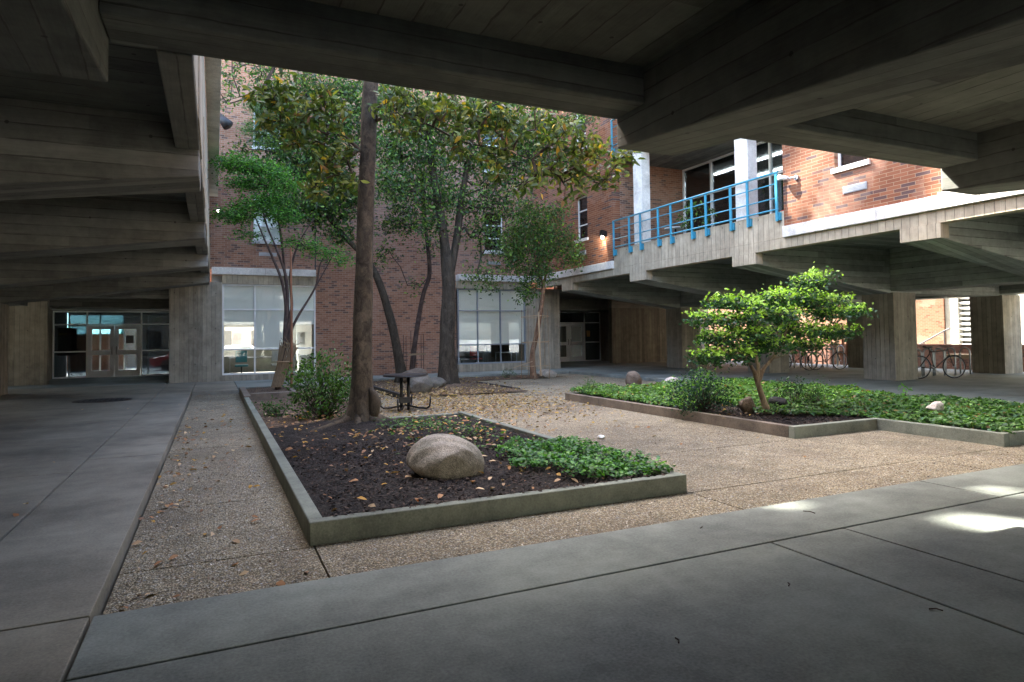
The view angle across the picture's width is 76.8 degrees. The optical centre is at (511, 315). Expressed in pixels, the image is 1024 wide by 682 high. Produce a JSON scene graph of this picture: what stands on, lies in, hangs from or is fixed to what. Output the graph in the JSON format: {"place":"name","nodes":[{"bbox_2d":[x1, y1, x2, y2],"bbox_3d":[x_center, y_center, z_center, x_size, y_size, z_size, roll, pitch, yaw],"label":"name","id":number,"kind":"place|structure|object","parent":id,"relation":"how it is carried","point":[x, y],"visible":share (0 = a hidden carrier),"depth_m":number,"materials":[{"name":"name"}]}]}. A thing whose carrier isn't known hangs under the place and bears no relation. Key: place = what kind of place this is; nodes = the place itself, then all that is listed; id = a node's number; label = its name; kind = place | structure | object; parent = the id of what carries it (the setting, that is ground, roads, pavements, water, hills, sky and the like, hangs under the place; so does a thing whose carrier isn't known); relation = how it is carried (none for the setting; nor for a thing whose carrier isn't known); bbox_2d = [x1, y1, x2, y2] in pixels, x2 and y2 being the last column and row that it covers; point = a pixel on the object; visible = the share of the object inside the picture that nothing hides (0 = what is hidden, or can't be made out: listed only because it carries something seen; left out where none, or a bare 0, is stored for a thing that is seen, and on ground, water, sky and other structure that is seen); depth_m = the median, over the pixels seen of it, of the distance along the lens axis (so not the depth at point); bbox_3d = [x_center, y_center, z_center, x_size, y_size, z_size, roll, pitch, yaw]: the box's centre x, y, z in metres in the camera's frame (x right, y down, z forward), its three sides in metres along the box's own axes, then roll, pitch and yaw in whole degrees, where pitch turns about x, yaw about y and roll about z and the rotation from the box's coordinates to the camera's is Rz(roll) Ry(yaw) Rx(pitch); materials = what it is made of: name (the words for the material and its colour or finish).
{"place":"outdoors","nodes":[
{"label":"outdoors","id":0,"kind":"place"},
{"bbox_2d":[0,381,237,681],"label":"walkway","id":1,"kind":"structure","parent":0,"point":[67,534],"depth_m":5.79,"materials":[{"name":"concrete"}]},
{"bbox_2d":[72,398,131,402],"bbox_3d":[-9.880,2.055,15.583,1.240,0.012,1.240,0,-2,-25],"label":"drain grate","id":2,"kind":"object","parent":1,"relation":"on","point":[100,400],"visible":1,"depth_m":15.49,"materials":[{"name":"metal"}]},
{"bbox_2d":[0,38,220,395],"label":"wing","id":3,"kind":"structure","parent":1,"relation":"on","point":[109,187],"depth_m":6.94,"materials":[{"name":"concrete"},{"name":"glass"}]},
{"bbox_2d":[225,345,253,348],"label":"parked car","id":4,"kind":"object","parent":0,"point":[237,346],"visible":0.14,"depth_m":42.36,"materials":[{"name":"white paint"}]},
{"bbox_2d":[225,327,287,345],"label":"building","id":5,"kind":"structure","parent":0,"point":[239,335],"depth_m":46.13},
{"bbox_2d":[8,360,1023,405],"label":"walkway","id":6,"kind":"structure","parent":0,"point":[1008,387],"depth_m":21.37,"materials":[{"name":"concrete"}]},
{"bbox_2d":[230,90,289,380],"bbox_3d":[-8.160,-2.600,20.955,1.302,9.521,1.596,-2,-2,38],"label":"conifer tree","id":7,"kind":"object","parent":6,"relation":"on","point":[249,128],"visible":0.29,"depth_m":20.95,"materials":[{"name":"plant"}]},
{"bbox_2d":[8,57,707,385],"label":"brick building","id":8,"kind":"structure","parent":6,"relation":"on","point":[178,334],"depth_m":25.36,"materials":[{"name":"brick"}]},
{"bbox_2d":[87,325,114,377],"bbox_3d":[-16.488,1.451,25.903,0.907,2.080,0.163,0,-2,-25],"label":"door","id":9,"kind":"structure","parent":8,"relation":"in","point":[107,373],"depth_m":25.91,"materials":[{"name":"paint"}]},
{"bbox_2d":[114,325,140,376],"bbox_3d":[-15.654,1.452,26.288,0.907,2.080,0.163,0,-2,-25],"label":"door","id":10,"kind":"structure","parent":8,"relation":"in","point":[117,373],"depth_m":26.28,"materials":[{"name":"paint"}]},
{"bbox_2d":[126,335,133,342],"bbox_3d":[-15.582,0.987,26.326,0.270,0.330,0.012,0,-2,-25],"label":"poster","id":11,"kind":"object","parent":10,"relation":"attached to","point":[129,338],"visible":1,"depth_m":26.32,"materials":[{"name":"paper"}]},
{"bbox_2d":[220,113,232,129],"bbox_3d":[-10.117,-6.761,22.591,0.737,0.578,0.395,-1,-2,15],"label":"flood lamp","id":12,"kind":"object","parent":8,"relation":"attached to","point":[226,123],"visible":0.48,"depth_m":22.43,"materials":[{"name":"metal"}]},
{"bbox_2d":[235,351,247,372],"bbox_3d":[-9.856,1.792,23.592,0.500,0.962,0.524,0,-2,-25],"label":"office chair","id":13,"kind":"object","parent":8,"relation":"on","point":[240,356],"visible":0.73,"depth_m":23.73,"materials":[{"name":"teal plastic"}]},
{"bbox_2d":[229,356,295,372],"bbox_3d":[-9.734,1.993,25.183,2.400,0.720,0.600,0,-2,-25],"label":"desk","id":14,"kind":"object","parent":8,"relation":"on","point":[263,357],"visible":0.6,"depth_m":24.95,"materials":[{"name":"metal"}]},
{"bbox_2d":[252,110,279,150],"bbox_3d":[-8.954,-6.872,23.595,1.040,1.770,0.220,0,-2,-25],"label":"window","id":15,"kind":"structure","parent":8,"relation":"in","point":[256,147],"depth_m":23.50,"materials":[{"name":"concrete"}]},
{"bbox_2d":[252,196,280,244],"bbox_3d":[-8.915,-3.453,23.498,1.040,1.770,0.260,0,-2,-25],"label":"window","id":16,"kind":"structure","parent":8,"relation":"in","point":[274,231],"depth_m":23.55,"materials":[{"name":"glass"}]},
{"bbox_2d":[222,284,315,380],"bbox_3d":[-8.716,0.636,23.255,3.140,3.435,0.350,0,-2,-25],"label":"display window","id":17,"kind":"structure","parent":8,"relation":"in","point":[260,306],"depth_m":23.09,"materials":[{"name":"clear glass"}]},
{"bbox_2d":[271,350,278,365],"bbox_3d":[-8.763,1.798,24.206,0.500,0.962,0.524,0,-2,-25],"label":"office chair","id":18,"kind":"object","parent":8,"relation":"on","point":[274,355],"visible":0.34,"depth_m":24.32,"materials":[{"name":"grey plastic"}]},
{"bbox_2d":[457,346,467,362],"bbox_3d":[-2.091,1.806,27.170,0.500,0.962,0.524,0,-2,-25],"label":"office chair","id":19,"kind":"object","parent":8,"relation":"on","point":[461,351],"visible":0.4,"depth_m":27.34,"materials":[{"name":"grey plastic"}]},
{"bbox_2d":[469,346,481,361],"bbox_3d":[-1.535,1.818,27.756,0.500,0.962,0.524,0,-2,-25],"label":"office chair","id":20,"kind":"object","parent":8,"relation":"on","point":[473,350],"visible":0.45,"depth_m":27.89,"materials":[{"name":"fabric"}]},
{"bbox_2d":[457,289,526,372],"bbox_3d":[-0.853,0.649,26.877,3.035,3.435,0.350,0,-2,-25],"label":"display window","id":21,"kind":"structure","parent":8,"relation":"in","point":[484,321],"depth_m":26.78,"materials":[{"name":"glass"}]},
{"bbox_2d":[483,134,501,173],"bbox_3d":[-0.843,-6.858,27.331,1.000,1.770,0.220,0,-2,-25],"label":"window","id":22,"kind":"structure","parent":8,"relation":"in","point":[483,134],"depth_m":27.36,"materials":[{"name":"concrete"}]},
{"bbox_2d":[484,212,501,253],"bbox_3d":[-0.796,-3.440,27.216,1.000,1.770,0.220,0,-2,-25],"label":"window","id":23,"kind":"structure","parent":8,"relation":"in","point":[492,221],"depth_m":27.28,"materials":[{"name":"glass"}]},
{"bbox_2d":[495,352,516,360],"bbox_3d":[-0.251,1.954,27.901,0.800,0.720,0.600,0,-2,-25],"label":"desk","id":24,"kind":"object","parent":8,"relation":"on","point":[507,352],"visible":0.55,"depth_m":27.80,"materials":[{"name":"metal"}]},
{"bbox_2d":[560,323,568,361],"bbox_3d":[2.689,1.494,35.068,0.952,2.080,0.163,0,-2,-25],"label":"door","id":25,"kind":"structure","parent":8,"relation":"in","point":[563,359],"depth_m":35.22,"materials":[{"name":"paint"}]},
{"bbox_2d":[569,323,584,360],"bbox_3d":[3.547,1.497,35.509,0.952,2.080,0.080,0,-2,-25],"label":"door","id":26,"kind":"structure","parent":8,"relation":"in","point":[578,358],"depth_m":35.48,"materials":[{"name":"paint"}]},
{"bbox_2d":[0,0,1023,194],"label":"wing","id":27,"kind":"structure","parent":6,"relation":"on","point":[938,84],"depth_m":4.77,"materials":[{"name":"grey concrete"}]},
{"bbox_2d":[533,109,1023,380],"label":"office wing","id":28,"kind":"structure","parent":6,"relation":"on","point":[893,242],"depth_m":18.61,"materials":[{"name":"red brick"}]},
{"bbox_2d":[575,114,585,153],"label":"window","id":29,"kind":"structure","parent":28,"relation":"in","point":[582,114],"depth_m":24.40,"materials":[{"name":"glass"}]},
{"bbox_2d":[574,196,588,243],"bbox_3d":[2.663,-3.608,24.261,0.230,1.730,0.970,0,-2,-25],"label":"window","id":30,"kind":"structure","parent":28,"relation":"in","point":[582,202],"depth_m":24.39,"materials":[{"name":"metal"}]},
{"bbox_2d":[599,230,606,238],"bbox_3d":[3.204,-2.832,22.689,0.230,0.300,0.160,0,-2,-25],"label":"wall lamp","id":31,"kind":"object","parent":28,"relation":"attached to","point":[602,233],"visible":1,"depth_m":22.63,"materials":[{"name":"black metal"}]},
{"bbox_2d":[610,119,616,154],"bbox_3d":[4.937,-6.250,19.052,0.117,1.218,7.200,0,-2,-25],"label":"balcony railing","id":32,"kind":"object","parent":28,"relation":"attached to","point":[612,137],"visible":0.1,"depth_m":22.22,"materials":[{"name":"metal"}]},
{"bbox_2d":[664,226,686,234],"bbox_3d":[5.277,-2.449,20.819,0.700,0.710,0.700,0,-2,-25],"label":"balcony table","id":33,"kind":"object","parent":28,"relation":"on","point":[676,228],"visible":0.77,"depth_m":20.74,"materials":[{"name":"metal"}]},
{"bbox_2d":[676,198,716,230],"bbox_3d":[5.684,-2.851,19.932,1.163,1.443,1.220,0,-2,-25],"label":"potted plant","id":34,"kind":"object","parent":28,"relation":"on","point":[696,214],"visible":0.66,"depth_m":19.83,"materials":[{"name":"green plant"}]},
{"bbox_2d":[612,171,781,255],"bbox_3d":[4.986,-2.762,18.934,0.117,1.218,7.200,0,-2,-25],"label":"balcony railing","id":35,"kind":"object","parent":28,"relation":"attached to","point":[778,215],"visible":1,"depth_m":18.00,"materials":[{"name":"metal"}]},
{"bbox_2d":[777,175,798,179],"bbox_3d":[6.579,-3.286,15.397,0.127,0.203,0.497,1,-2,-38],"label":"flood lamp","id":36,"kind":"object","parent":28,"relation":"attached to","point":[783,177],"visible":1,"depth_m":15.39,"materials":[{"name":"metal"}]},
{"bbox_2d":[831,153,869,173],"bbox_3d":[7.379,-4.017,14.028,0.230,1.730,0.920,0,-2,-25],"label":"window","id":37,"kind":"structure","parent":28,"relation":"in","point":[845,162],"depth_m":14.10,"materials":[{"name":"concrete"}]},
{"bbox_2d":[789,348,817,369],"bbox_3d":[10.537,1.583,23.963,1.708,0.967,0.569,-1,-2,-5],"label":"bicycle","id":38,"kind":"object","parent":6,"relation":"on","point":[791,361],"visible":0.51,"depth_m":23.98,"materials":[{"name":"metal"}]},
{"bbox_2d":[807,344,847,369],"bbox_3d":[11.844,1.574,24.235,1.708,0.967,0.569,0,-2,-10],"label":"bicycle","id":39,"kind":"object","parent":6,"relation":"on","point":[825,361],"visible":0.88,"depth_m":24.25,"materials":[{"name":"metal"}]},
{"bbox_2d":[826,345,833,366],"bbox_3d":[13.015,1.673,26.423,0.052,0.875,0.349,0,-2,-25],"label":"bike rack hoop","id":40,"kind":"object","parent":6,"relation":"on","point":[827,355],"visible":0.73,"depth_m":26.49,"materials":[{"name":"metal"}]},
{"bbox_2d":[837,345,844,365],"bbox_3d":[13.578,1.674,26.683,0.052,0.875,0.349,0,-2,-25],"label":"bike rack hoop","id":41,"kind":"object","parent":6,"relation":"on","point":[843,355],"visible":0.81,"depth_m":26.55,"materials":[{"name":"metal"}]},
{"bbox_2d":[917,348,922,376],"bbox_3d":[12.535,1.463,19.985,0.052,0.875,0.349,0,-2,-25],"label":"bike rack hoop","id":42,"kind":"object","parent":6,"relation":"on","point":[921,362],"visible":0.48,"depth_m":19.83,"materials":[{"name":"metal"}]},
{"bbox_2d":[922,348,934,375],"bbox_3d":[13.035,1.464,20.215,0.052,0.875,0.349,0,-2,-25],"label":"bike rack hoop","id":43,"kind":"object","parent":6,"relation":"on","point":[924,362],"visible":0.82,"depth_m":20.25,"materials":[{"name":"metal"}]},
{"bbox_2d":[934,348,945,374],"bbox_3d":[13.534,1.465,20.446,0.052,0.875,0.349,0,-2,-25],"label":"bike rack hoop","id":44,"kind":"object","parent":6,"relation":"on","point":[943,359],"visible":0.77,"depth_m":20.43,"materials":[{"name":"metal"}]},
{"bbox_2d":[917,345,965,378],"bbox_3d":[12.527,1.389,19.048,1.708,0.967,0.569,-1,-2,0],"label":"bicycle","id":45,"kind":"object","parent":6,"relation":"on","point":[943,361],"visible":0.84,"depth_m":19.04,"materials":[{"name":"metal"}]},
{"bbox_2d":[945,347,956,374],"bbox_3d":[14.034,1.466,20.676,0.052,0.875,0.349,0,-2,-25],"label":"bike rack hoop","id":46,"kind":"object","parent":6,"relation":"on","point":[953,349],"visible":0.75,"depth_m":20.56,"materials":[{"name":"metal"}]},
{"bbox_2d":[946,354,971,358],"bbox_3d":[16.333,1.486,23.332,0.600,0.150,1.000,0,-2,-25],"label":"bench","id":47,"kind":"object","parent":6,"relation":"on","point":[964,356],"visible":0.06,"depth_m":23.06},
{"bbox_2d":[959,347,970,373],"bbox_3d":[14.621,1.463,20.836,0.052,0.875,0.349,0,-2,-25],"label":"bike rack hoop","id":48,"kind":"object","parent":6,"relation":"on","point":[968,349],"visible":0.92,"depth_m":20.79,"materials":[{"name":"metal"}]},
{"bbox_2d":[66,464,1023,681],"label":"walkway","id":49,"kind":"structure","parent":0,"point":[872,576],"depth_m":3.29,"materials":[{"name":"concrete"}]},
{"bbox_2d":[103,374,1023,614],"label":"gravel court","id":50,"kind":"object","parent":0,"point":[905,449],"visible":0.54,"depth_m":6.44,"materials":[{"name":"gravel"}]},
{"bbox_2d":[239,385,301,403],"bbox_3d":[-6.347,2.046,16.853,1.320,0.260,3.150,0,-2,-25],"label":"timber planter","id":51,"kind":"object","parent":50,"relation":"on","point":[243,392],"visible":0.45,"depth_m":15.58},
{"bbox_2d":[247,387,287,393],"bbox_3d":[-6.406,2.005,16.987,1.035,0.041,2.860,0,-2,-25],"label":"mulch bed","id":52,"kind":"object","parent":51,"relation":"in","point":[262,389],"visible":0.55,"depth_m":17.33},
{"bbox_2d":[208,149,355,389],"bbox_3d":[-6.271,-1.179,17.652,4.026,6.417,1.861,0,-2,-25],"label":"japanese maple","id":53,"kind":"object","parent":52,"relation":"on","point":[274,173],"visible":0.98,"depth_m":17.45,"materials":[{"name":"green plant"}]},
{"bbox_2d":[271,337,300,386],"bbox_3d":[-6.133,1.256,17.513,0.761,1.365,0.519,0,-2,-25],"label":"trunk wrap","id":54,"kind":"object","parent":53,"relation":"attached to","point":[278,378],"visible":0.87,"depth_m":17.36,"materials":[{"name":"fabric"}]},
{"bbox_2d":[290,247,292,387],"bbox_3d":[-5.855,0.057,17.132,0.068,3.727,0.065,-1,-2,-2],"label":"tree stake","id":55,"kind":"object","parent":51,"relation":"on","point":[291,331],"visible":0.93,"depth_m":17.11,"materials":[{"name":"wood"}]},
{"bbox_2d":[373,385,403,398],"bbox_3d":[-3.526,2.085,17.683,0.100,0.140,4.000,0,-2,-25],"label":"bed edging","id":56,"kind":"object","parent":50,"relation":"on","point":[394,393],"visible":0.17,"depth_m":17.02,"materials":[{"name":"black concrete"}]},
{"bbox_2d":[380,373,430,411],"bbox_3d":[-2.238,1.613,13.503,0.909,0.748,0.909,1,-2,-38],"label":"picnic table","id":57,"kind":"object","parent":50,"relation":"on","point":[408,400],"visible":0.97,"depth_m":13.45,"materials":[{"name":"black metal"}]},
{"bbox_2d":[13,394,805,607],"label":"fallen leaves","id":58,"kind":"object","parent":50,"relation":"on","point":[280,583],"visible":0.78,"depth_m":7.91,"materials":[{"name":"brown plant"}]},
{"bbox_2d":[373,380,527,396],"bbox_3d":[-2.560,2.136,19.828,3.450,0.122,6.890,0,-2,-25],"label":"mulch bed","id":59,"kind":"object","parent":50,"relation":"on","point":[455,385],"visible":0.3,"depth_m":18.73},
{"bbox_2d":[205,59,406,382],"bbox_3d":[-6.679,-3.329,20.162,7.136,11.095,4.387,0,-2,-25],"label":"evergreen tree","id":60,"kind":"object","parent":59,"relation":"on","point":[346,91],"visible":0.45,"depth_m":20.27,"materials":[{"name":"green plant"}]},
{"bbox_2d":[403,331,425,369],"bbox_3d":[-3.420,1.430,22.475,0.756,1.749,0.793,0,-2,-25],"label":"tree cage","id":61,"kind":"object","parent":59,"relation":"on","point":[423,354],"visible":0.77,"depth_m":22.34,"materials":[{"name":"metal"}]},
{"bbox_2d":[403,368,427,382],"bbox_3d":[-3.190,2.029,21.157,0.880,0.594,0.702,0,-2,-25],"label":"boulder","id":62,"kind":"object","parent":59,"relation":"on","point":[417,370],"visible":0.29,"depth_m":21.04,"materials":[{"name":"stone"}]},
{"bbox_2d":[406,375,432,393],"bbox_3d":[-2.451,1.879,17.209,0.744,0.625,0.592,0,-2,-25],"label":"boulder","id":63,"kind":"object","parent":59,"relation":"on","point":[423,384],"visible":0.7,"depth_m":16.97,"materials":[{"name":"stone"}]},
{"bbox_2d":[373,122,468,369],"bbox_3d":[-3.522,-2.577,22.659,4.027,9.674,2.500,0,-2,-25],"label":"slim tree","id":64,"kind":"object","parent":59,"relation":"on","point":[395,220],"visible":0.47,"depth_m":22.59,"materials":[{"name":"green plant"}]},
{"bbox_2d":[431,377,446,388],"bbox_3d":[-2.360,2.015,18.931,0.993,0.390,0.717,0,-2,-25],"label":"boulder","id":65,"kind":"object","parent":59,"relation":"on","point":[438,382],"visible":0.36,"depth_m":18.75,"materials":[{"name":"stone"}]},
{"bbox_2d":[346,82,600,384],"bbox_3d":[-0.843,-3.288,20.220,9.133,10.855,5.124,0,-2,-25],"label":"evergreen tree","id":66,"kind":"object","parent":59,"relation":"on","point":[447,370],"visible":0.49,"depth_m":19.76,"materials":[{"name":"green plant"}]},
{"bbox_2d":[244,397,686,547],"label":"planter kerb","id":67,"kind":"structure","parent":50,"relation":"on","point":[317,528],"depth_m":5.42,"materials":[{"name":"concrete"}]},
{"bbox_2d":[251,398,343,427],"bbox_3d":[-4.361,1.921,13.085,1.565,0.058,5.660,0,-2,-25],"label":"mulch bed","id":68,"kind":"object","parent":67,"relation":"in","point":[279,421],"visible":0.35,"depth_m":12.22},
{"bbox_2d":[251,395,297,417],"bbox_3d":[-4.410,1.767,12.025,0.820,0.572,0.779,0,-2,-25],"label":"shrub","id":69,"kind":"object","parent":68,"relation":"on","point":[275,411],"visible":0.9,"depth_m":11.99,"materials":[{"name":"green plant"}]},
{"bbox_2d":[281,341,351,420],"bbox_3d":[-3.401,1.221,11.677,1.492,1.490,1.265,0,-2,-25],"label":"shrub","id":70,"kind":"object","parent":68,"relation":"on","point":[325,405],"visible":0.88,"depth_m":11.49,"materials":[{"name":"green plant"}]},
{"bbox_2d":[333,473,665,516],"bbox_3d":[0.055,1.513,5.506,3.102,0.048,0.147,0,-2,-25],"label":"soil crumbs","id":71,"kind":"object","parent":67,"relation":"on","point":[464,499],"visible":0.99,"depth_m":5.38,"materials":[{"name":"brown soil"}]},
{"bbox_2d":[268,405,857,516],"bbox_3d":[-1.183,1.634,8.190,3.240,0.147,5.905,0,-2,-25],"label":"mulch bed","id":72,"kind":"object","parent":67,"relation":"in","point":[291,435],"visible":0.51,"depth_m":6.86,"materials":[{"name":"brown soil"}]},
{"bbox_2d":[360,413,509,453],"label":"weeds","id":73,"kind":"object","parent":72,"relation":"on","point":[439,423],"visible":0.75,"depth_m":9.42,"materials":[{"name":"green plant"}]},
{"bbox_2d":[240,67,644,431],"bbox_3d":[-1.734,-2.313,10.750,6.871,8.236,4.642,0,-2,-25],"label":"magnolia tree","id":74,"kind":"object","parent":72,"relation":"on","point":[364,403],"visible":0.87,"depth_m":10.16,"materials":[{"name":"green plant"}]},
{"bbox_2d":[406,434,484,479],"bbox_3d":[-0.678,1.478,6.578,0.788,0.516,0.648,0,-2,-25],"label":"boulder","id":75,"kind":"object","parent":72,"relation":"on","point":[441,456],"visible":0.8,"depth_m":6.36,"materials":[{"name":"beige stone"}]},
{"bbox_2d":[495,435,680,477],"bbox_3d":[0.574,1.503,7.035,1.388,0.205,2.280,0,-2,-25],"label":"ivy patch","id":76,"kind":"object","parent":72,"relation":"on","point":[569,459],"visible":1,"depth_m":6.83,"materials":[{"name":"green plant"}]},
{"bbox_2d":[476,381,519,388],"bbox_3d":[-0.478,2.135,19.526,0.080,0.080,3.200,0,-2,-25],"label":"bed edging","id":77,"kind":"object","parent":50,"relation":"on","point":[499,385],"visible":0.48,"depth_m":19.10,"materials":[{"name":"grey concrete"}]},
{"bbox_2d":[459,374,565,380],"bbox_3d":[-0.164,2.278,23.626,3.920,0.043,1.990,0,-2,-25],"label":"mulch bed","id":78,"kind":"object","parent":50,"relation":"on","point":[492,378],"visible":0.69,"depth_m":23.45,"materials":[{"name":"soil"}]},
{"bbox_2d":[460,190,586,378],"bbox_3d":[0.571,-1.103,22.927,5.184,6.693,2.428,0,-2,-25],"label":"young tree","id":79,"kind":"object","parent":78,"relation":"on","point":[520,232],"visible":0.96,"depth_m":22.88,"materials":[{"name":"green plant"}]},
{"bbox_2d":[514,309,549,379],"bbox_3d":[0.667,1.038,22.907,1.344,2.450,1.028,-1,-2,-5],"label":"tree cage","id":80,"kind":"object","parent":78,"relation":"on","point":[544,341],"visible":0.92,"depth_m":22.75,"materials":[{"name":"metal"}]},
{"bbox_2d":[538,369,556,377],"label":"boulder","id":81,"kind":"object","parent":78,"relation":"on","point":[545,373],"visible":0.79,"depth_m":23.09,"materials":[{"name":"beige stone"}]},
{"bbox_2d":[538,312,541,375],"bbox_3d":[0.971,1.011,22.663,0.123,2.262,0.055,0,-2,-25],"label":"tree stake","id":82,"kind":"object","parent":50,"relation":"on","point":[539,344],"visible":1,"depth_m":22.64,"materials":[{"name":"wood"}]},
{"bbox_2d":[115,421,1023,611],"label":"loose pebbles","id":83,"kind":"object","parent":50,"relation":"on","point":[439,530],"visible":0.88,"depth_m":5.64,"materials":[{"name":"gravel"}]},
{"bbox_2d":[308,374,841,441],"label":"leaf litter","id":84,"kind":"object","parent":50,"relation":"on","point":[465,397],"visible":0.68,"depth_m":14.62,"materials":[{"name":"plant"}]},
{"bbox_2d":[565,393,792,437],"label":"planter kerb","id":85,"kind":"structure","parent":50,"relation":"on","point":[769,428],"depth_m":11.13,"materials":[{"name":"concrete"}]},
{"bbox_2d":[572,392,1023,446],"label":"planter kerb","id":86,"kind":"structure","parent":50,"relation":"on","point":[1001,439],"depth_m":9.23,"materials":[{"name":"concrete"}]},
{"bbox_2d":[589,394,855,425],"bbox_3d":[3.502,1.767,12.558,1.725,0.052,6.405,0,-2,-25],"label":"mulch bed","id":87,"kind":"object","parent":86,"relation":"in","point":[774,414],"visible":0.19,"depth_m":10.90,"materials":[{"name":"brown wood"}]},
{"bbox_2d":[578,376,603,395],"bbox_3d":[1.770,1.718,14.988,0.759,0.646,0.696,0,-2,-25],"label":"shrub","id":88,"kind":"object","parent":87,"relation":"on","point":[587,384],"visible":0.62,"depth_m":14.97,"materials":[{"name":"green plant"}]},
{"bbox_2d":[660,361,741,419],"bbox_3d":[3.316,1.343,11.440,1.532,1.076,1.197,0,-2,-25],"label":"shrub","id":89,"kind":"object","parent":87,"relation":"on","point":[699,393],"visible":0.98,"depth_m":11.27,"materials":[{"name":"green plant"}]},
{"bbox_2d":[739,397,755,414],"bbox_3d":[4.129,1.595,11.307,0.324,0.334,0.235,0,-2,-25],"label":"boulder","id":90,"kind":"object","parent":87,"relation":"on","point":[747,404],"visible":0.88,"depth_m":11.22,"materials":[{"name":"stone"}]},
{"bbox_2d":[768,396,787,404],"bbox_3d":[4.790,1.611,11.619,0.322,0.288,0.333,-2,-2,26],"label":"boulder","id":91,"kind":"object","parent":87,"relation":"on","point":[778,400],"visible":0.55,"depth_m":11.51,"materials":[{"name":"black stone"}]},
{"bbox_2d":[678,261,878,413],"bbox_3d":[4.754,0.341,11.215,4.270,2.682,1.352,0,-2,-25],"label":"spreading tree","id":92,"kind":"object","parent":87,"relation":"on","point":[816,303],"visible":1,"depth_m":10.98,"materials":[{"name":"green plant"}]},
{"bbox_2d":[710,396,1021,431],"bbox_3d":[6.296,1.736,12.880,3.620,0.058,8.160,0,-2,-25],"label":"mulch bed","id":93,"kind":"object","parent":86,"relation":"in","point":[865,417],"visible":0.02,"depth_m":10.56,"materials":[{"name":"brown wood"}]},
{"bbox_2d":[768,370,821,405],"bbox_3d":[5.212,1.438,11.900,0.976,0.832,1.034,-2,-2,27],"label":"shrub","id":94,"kind":"object","parent":93,"relation":"on","point":[795,391],"visible":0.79,"depth_m":11.83,"materials":[{"name":"green plant"}]},
{"bbox_2d":[569,376,1023,433],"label":"ivy ground cover","id":95,"kind":"object","parent":93,"relation":"on","point":[858,400],"visible":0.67,"depth_m":11.61,"materials":[{"name":"green plant"}]},
{"bbox_2d":[625,371,641,385],"bbox_3d":[3.436,1.835,18.257,0.463,0.524,0.404,-1,-2,5],"label":"boulder","id":96,"kind":"object","parent":95,"relation":"on","point":[632,377],"visible":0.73,"depth_m":18.09,"materials":[{"name":"stone"}]},
{"bbox_2d":[898,383,912,397],"bbox_3d":[7.041,1.430,11.576,0.310,0.426,0.204,1,-2,-35],"label":"seedling","id":97,"kind":"object","parent":95,"relation":"on","point":[904,390],"visible":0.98,"depth_m":11.57,"materials":[{"name":"green plant"}]},
{"bbox_2d":[926,401,943,410],"bbox_3d":[6.929,1.505,10.597,0.367,0.183,0.244,0,-2,-25],"label":"boulder","id":98,"kind":"object","parent":95,"relation":"on","point":[936,405],"visible":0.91,"depth_m":10.49,"materials":[{"name":"stone"}]},
{"bbox_2d":[792,373,836,404],"bbox_3d":[5.724,1.462,12.060,0.873,0.744,0.747,0,-2,-25],"label":"shrub","id":99,"kind":"object","parent":93,"relation":"on","point":[820,394],"visible":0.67,"depth_m":12.03,"materials":[{"name":"green plant"}]},
{"bbox_2d":[835,323,847,364],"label":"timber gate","id":100,"kind":"structure","parent":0,"point":[842,341],"depth_m":28.30,"materials":[{"name":"wood"}]},
{"bbox_2d":[708,294,1023,344],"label":"neighbour building","id":101,"kind":"structure","parent":0,"point":[934,317],"depth_m":29.20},
{"bbox_2d":[710,344,1023,371],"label":"wall","id":102,"kind":"structure","parent":0,"point":[939,355],"depth_m":25.67,"materials":[{"name":"brick"}]},
{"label":"ground","id":103,"kind":"structure","parent":0,"visible":0},
{"bbox_2d":[920,328,950,343],"bbox_3d":[18.657,1.468,28.566,0.070,1.793,1.478,0,-2,-25],"label":"handrail","id":104,"kind":"object","parent":103,"relation":"on","point":[923,342],"visible":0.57,"depth_m":28.37,"materials":[{"name":"metal"}]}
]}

